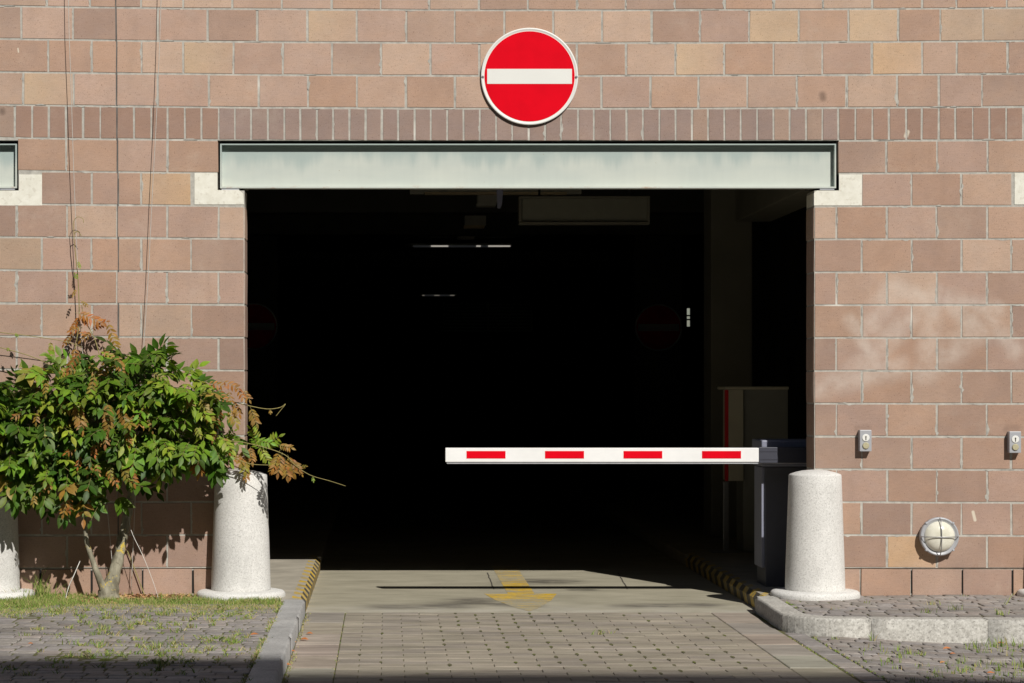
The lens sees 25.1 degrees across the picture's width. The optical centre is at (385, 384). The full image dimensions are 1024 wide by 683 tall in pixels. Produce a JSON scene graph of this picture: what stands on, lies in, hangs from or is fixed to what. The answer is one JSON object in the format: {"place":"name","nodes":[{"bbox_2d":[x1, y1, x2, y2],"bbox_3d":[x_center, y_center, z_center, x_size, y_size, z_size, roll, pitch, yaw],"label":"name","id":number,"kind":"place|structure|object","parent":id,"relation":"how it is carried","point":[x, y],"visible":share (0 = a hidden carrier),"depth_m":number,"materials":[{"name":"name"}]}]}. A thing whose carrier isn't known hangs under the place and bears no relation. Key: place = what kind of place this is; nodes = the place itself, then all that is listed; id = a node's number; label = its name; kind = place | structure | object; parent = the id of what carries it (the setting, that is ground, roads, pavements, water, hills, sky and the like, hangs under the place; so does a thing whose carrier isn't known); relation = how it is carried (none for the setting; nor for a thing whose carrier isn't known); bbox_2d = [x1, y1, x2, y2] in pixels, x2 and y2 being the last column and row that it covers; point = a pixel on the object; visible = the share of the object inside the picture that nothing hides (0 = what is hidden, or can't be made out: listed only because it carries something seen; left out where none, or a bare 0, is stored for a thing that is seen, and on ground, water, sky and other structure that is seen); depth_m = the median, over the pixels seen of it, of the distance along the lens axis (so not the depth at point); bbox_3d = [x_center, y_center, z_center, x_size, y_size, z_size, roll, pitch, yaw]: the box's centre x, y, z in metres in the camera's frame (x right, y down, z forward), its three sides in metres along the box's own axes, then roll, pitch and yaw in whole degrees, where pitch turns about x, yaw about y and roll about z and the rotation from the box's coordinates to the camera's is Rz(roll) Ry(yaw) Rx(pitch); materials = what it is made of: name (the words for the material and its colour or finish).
{"place":"outdoors","nodes":[
{"label":"outdoors","id":0,"kind":"place"},
{"bbox_2d":[0,598,282,682],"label":"pavement","id":1,"kind":"structure","parent":0,"point":[17,651],"depth_m":11.27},
{"bbox_2d":[0,490,34,598],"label":"bollard","id":2,"kind":"object","parent":1,"relation":"on","point":[9,564],"visible":0.49,"depth_m":13.81,"materials":[{"name":"concrete"}]},
{"bbox_2d":[65,561,79,598],"bbox_3d":[-1.869,1.163,13.716,0.110,0.220,0.008,0,0,-41],"label":"dry cane","id":3,"kind":"object","parent":1,"relation":"on","point":[71,580],"visible":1,"depth_m":13.71,"materials":[{"name":"plant"}]},
{"bbox_2d":[58,593,200,603],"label":"bark mulch","id":4,"kind":"object","parent":1,"relation":"on","point":[137,595],"visible":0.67,"depth_m":13.86,"materials":[{"name":"brown plant"}]},
{"bbox_2d":[126,548,143,593],"bbox_3d":[-1.516,1.144,13.972,0.134,0.311,0.020,0,0,14],"label":"dry cane","id":5,"kind":"object","parent":4,"relation":"on","point":[135,570],"visible":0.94,"depth_m":13.97,"materials":[{"name":"plant"}]},
{"bbox_2d":[129,521,157,596],"bbox_3d":[-1.456,1.015,13.758,0.236,0.525,0.020,0,0,34],"label":"dry cane","id":6,"kind":"object","parent":4,"relation":"on","point":[144,559],"visible":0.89,"depth_m":13.74,"materials":[{"name":"plant"}]},
{"bbox_2d":[0,217,344,598],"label":"wisteria shrub","id":7,"kind":"object","parent":4,"relation":"on","point":[66,408],"visible":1,"depth_m":13.52,"materials":[{"name":"green plant"}]},
{"bbox_2d":[0,591,280,617],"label":"grass","id":8,"kind":"structure","parent":1,"relation":"on","point":[34,601],"depth_m":13.43,"materials":[{"name":"green plant"}]},
{"bbox_2d":[196,470,284,600],"bbox_3d":[-0.876,0.920,13.920,0.540,0.814,0.540,0,0,0],"label":"bollard","id":9,"kind":"object","parent":1,"relation":"on","point":[240,558],"visible":0.84,"depth_m":13.77,"materials":[{"name":"concrete"}]},
{"bbox_2d":[0,567,1023,682],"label":"weeds","id":10,"kind":"object","parent":1,"relation":"on","point":[167,661],"visible":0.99,"depth_m":11.67,"materials":[{"name":"green plant"}]},
{"bbox_2d":[280,448,755,612],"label":"garage floor","id":11,"kind":"structure","parent":0,"point":[418,530],"depth_m":18.95,"materials":[{"name":"concrete"}]},
{"bbox_2d":[291,555,320,612],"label":"striped kerb","id":12,"kind":"structure","parent":11,"relation":"on","point":[304,589],"depth_m":15.11,"materials":[{"name":"concrete"}]},
{"bbox_2d":[265,452,355,600],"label":"platform","id":13,"kind":"structure","parent":11,"relation":"on","point":[299,507],"depth_m":23.55,"materials":[{"name":"concrete"}]},
{"bbox_2d":[247,236,278,486],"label":"concrete pillar","id":14,"kind":"structure","parent":13,"relation":"on","point":[263,289],"depth_m":28.83,"materials":[{"name":"black concrete"}]},
{"bbox_2d":[247,303,277,349],"bbox_3d":[-1.649,-0.734,28.796,0.592,0.592,0.016,0,0,0],"label":"no entry sign","id":15,"kind":"object","parent":14,"relation":"attached to","point":[262,326],"visible":0.58,"depth_m":28.79,"materials":[{"name":"metal"}]},
{"bbox_2d":[311,452,691,565],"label":"kerb","id":16,"kind":"structure","parent":11,"relation":"on","point":[673,550],"depth_m":22.36,"materials":[{"name":"concrete"}]},
{"bbox_2d":[486,566,555,610],"bbox_3d":[0.882,1.365,15.575,0.475,0.001,3.450,0,0,0],"label":"floor marking","id":17,"kind":"object","parent":11,"relation":"on","point":[520,594],"visible":1,"depth_m":14.96,"materials":[{"name":"yellow paint"}]},
{"bbox_2d":[487,573,627,588],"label":"slab joints","id":18,"kind":"object","parent":11,"relation":"on","point":[493,587],"visible":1,"depth_m":15.94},
{"bbox_2d":[531,464,781,593],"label":"platform","id":19,"kind":"structure","parent":11,"relation":"on","point":[675,515],"depth_m":24.33,"materials":[{"name":"concrete"}]},
{"bbox_2d":[445,439,806,586],"bbox_3d":[1.560,0.813,14.640,2.368,0.929,0.499,0,0,0],"label":"boom barrier","id":20,"kind":"object","parent":19,"relation":"on","point":[777,462],"visible":0.65,"depth_m":14.41,"materials":[{"name":"metal"}]},
{"bbox_2d":[631,236,681,486],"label":"concrete pillar","id":21,"kind":"structure","parent":19,"relation":"on","point":[656,376],"depth_m":28.83,"materials":[{"name":"black concrete"}]},
{"bbox_2d":[635,304,681,350],"bbox_3d":[3.424,-0.721,28.796,0.592,0.592,0.016,0,0,0],"label":"no entry sign","id":22,"kind":"object","parent":21,"relation":"attached to","point":[658,327],"visible":1,"depth_m":28.79,"materials":[{"name":"metal"}]},
{"bbox_2d":[704,189,751,537],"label":"concrete pillar","id":23,"kind":"structure","parent":19,"relation":"on","point":[727,299],"depth_m":19.20,"materials":[{"name":"paint"}]},
{"bbox_2d":[708,386,788,552],"bbox_3d":[2.776,0.645,17.670,0.589,1.267,0.440,0,0,0],"label":"ticket machine","id":24,"kind":"object","parent":19,"relation":"on","point":[750,413],"visible":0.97,"depth_m":17.50,"materials":[{"name":"metal"}]},
{"bbox_2d":[685,552,769,607],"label":"striped kerb","id":25,"kind":"structure","parent":11,"relation":"on","point":[740,588],"depth_m":15.41,"materials":[{"name":"concrete"}]},
{"bbox_2d":[283,612,863,682],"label":"driveway","id":26,"kind":"structure","parent":0,"point":[490,647],"depth_m":11.82,"materials":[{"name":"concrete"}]},
{"bbox_2d":[687,308,689,326],"label":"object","id":27,"kind":"structure","parent":0,"point":[688,309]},
{"bbox_2d":[780,594,1023,619],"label":"pavement","id":28,"kind":"structure","parent":0,"point":[981,606],"depth_m":13.29,"materials":[{"name":"stone"}]},
{"bbox_2d":[770,470,859,600],"bbox_3d":[2.604,0.920,13.920,0.540,0.814,0.540,0,0,0],"label":"bollard","id":29,"kind":"object","parent":28,"relation":"on","point":[815,567],"visible":0.97,"depth_m":13.77,"materials":[{"name":"concrete"}]},
{"bbox_2d":[1017,589,1023,596],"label":"bollard","id":30,"kind":"object","parent":28,"relation":"on","point":[1020,592],"visible":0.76,"depth_m":13.90,"materials":[{"name":"concrete"}]},
{"bbox_2d":[785,633,1023,682],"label":"street","id":31,"kind":"structure","parent":0,"point":[935,655],"depth_m":11.60,"materials":[{"name":"stone"}]},
{"label":"ground","id":32,"kind":"structure","parent":0,"visible":0},
{"bbox_2d":[245,600,304,682],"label":"kerb","id":33,"kind":"structure","parent":32,"relation":"on","point":[271,665],"depth_m":11.34,"materials":[{"name":"concrete"}]},
{"bbox_2d":[0,0,1023,595],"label":"parking garage","id":34,"kind":"structure","parent":32,"relation":"on","point":[864,158],"depth_m":14.00,"materials":[{"name":"brick"}]},
{"bbox_2d":[68,0,111,558],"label":"climbing wire","id":35,"kind":"object","parent":34,"relation":"attached to","point":[75,216],"visible":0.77,"depth_m":13.91,"materials":[{"name":"metal"}]},
{"bbox_2d":[131,6,160,590],"bbox_3d":[-1.442,-1.028,13.940,0.212,4.608,0.023,0,0,11],"label":"climbing wire","id":36,"kind":"object","parent":34,"relation":"attached to","point":[149,255],"visible":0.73,"depth_m":13.94,"materials":[{"name":"metal"}]},
{"bbox_2d":[420,274,456,295],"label":"strip lamp","id":37,"kind":"object","parent":34,"relation":"hanging from","point":[429,294],"visible":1,"depth_m":41.00,"materials":[{"name":"grey"}]},
{"bbox_2d":[404,238,511,246],"bbox_3d":[0.979,-1.923,31.060,1.458,0.119,0.120,0,0,0],"label":"strip lamp","id":38,"kind":"object","parent":34,"relation":"attached to","point":[430,244],"visible":1,"depth_m":31.00,"materials":[{"name":"grey"}]},
{"bbox_2d":[463,215,485,228],"bbox_3d":[0.955,-1.829,24.600,0.234,0.307,0.200,0,0,0],"label":"loudspeaker box","id":39,"kind":"object","parent":34,"relation":"hanging from","point":[474,222],"visible":0.92,"depth_m":24.50,"materials":[{"name":"metal"}]},
{"bbox_2d":[476,195,496,206],"bbox_3d":[0.968,-1.845,22.000,0.200,0.275,0.200,0,0,0],"label":"loudspeaker box","id":40,"kind":"object","parent":34,"relation":"hanging from","point":[486,200],"visible":0.81,"depth_m":21.90,"materials":[{"name":"metal"}]},
{"bbox_2d":[410,189,580,194],"bbox_3d":[1.023,-1.875,21.360,1.591,0.215,0.120,0,0,0],"label":"strip lamp","id":41,"kind":"object","parent":34,"relation":"hanging from","point":[493,191],"visible":0.84,"depth_m":21.30,"materials":[{"name":"metal"}]},
{"bbox_2d":[496,189,502,207],"bbox_3d":[0.728,-1.199,14.450,0.044,0.146,0.380,0,0,0],"label":"hanging bracket","id":42,"kind":"object","parent":34,"relation":"attached to","point":[499,196],"visible":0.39,"depth_m":14.60,"materials":[{"name":"grey metal"}]},
{"bbox_2d":[481,28,577,124],"bbox_3d":[0.877,-1.879,13.984,0.592,0.592,0.016,0,0,0],"label":"no entry sign","id":43,"kind":"object","parent":34,"relation":"attached to","point":[529,76],"visible":1,"depth_m":13.98,"materials":[{"name":"metal"}]},
{"bbox_2d":[518,189,649,224],"bbox_3d":[1.559,-1.622,18.060,1.026,0.722,0.140,0,0,0],"label":"hanging sign box","id":44,"kind":"object","parent":34,"relation":"hanging from","point":[539,209],"visible":0.95,"depth_m":18.01,"materials":[{"name":"paint"}]},
{"bbox_2d":[858,430,871,450],"bbox_3d":[2.918,0.338,13.970,0.071,0.130,0.060,0,0,0],"label":"key switch","id":45,"kind":"object","parent":34,"relation":"attached to","point":[864,440],"visible":1,"depth_m":13.95,"materials":[{"name":"silver metal"}]},
{"bbox_2d":[919,517,958,555],"bbox_3d":[3.366,0.921,13.945,0.236,0.236,0.111,0,0,0],"label":"wall lamp","id":46,"kind":"object","parent":34,"relation":"attached to","point":[938,536],"visible":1,"depth_m":13.93,"materials":[{"name":"white glass"}]},
{"bbox_2d":[1007,431,1020,452],"bbox_3d":[3.826,0.348,13.970,0.071,0.130,0.060,0,0,0],"label":"key switch","id":47,"kind":"object","parent":34,"relation":"attached to","point":[1013,441],"visible":1,"depth_m":13.95,"materials":[{"name":"silver metal"}]},
{"bbox_2d":[755,596,1023,643],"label":"kerb","id":48,"kind":"structure","parent":32,"relation":"on","point":[778,613],"depth_m":12.51,"materials":[{"name":"concrete"}]}
]}

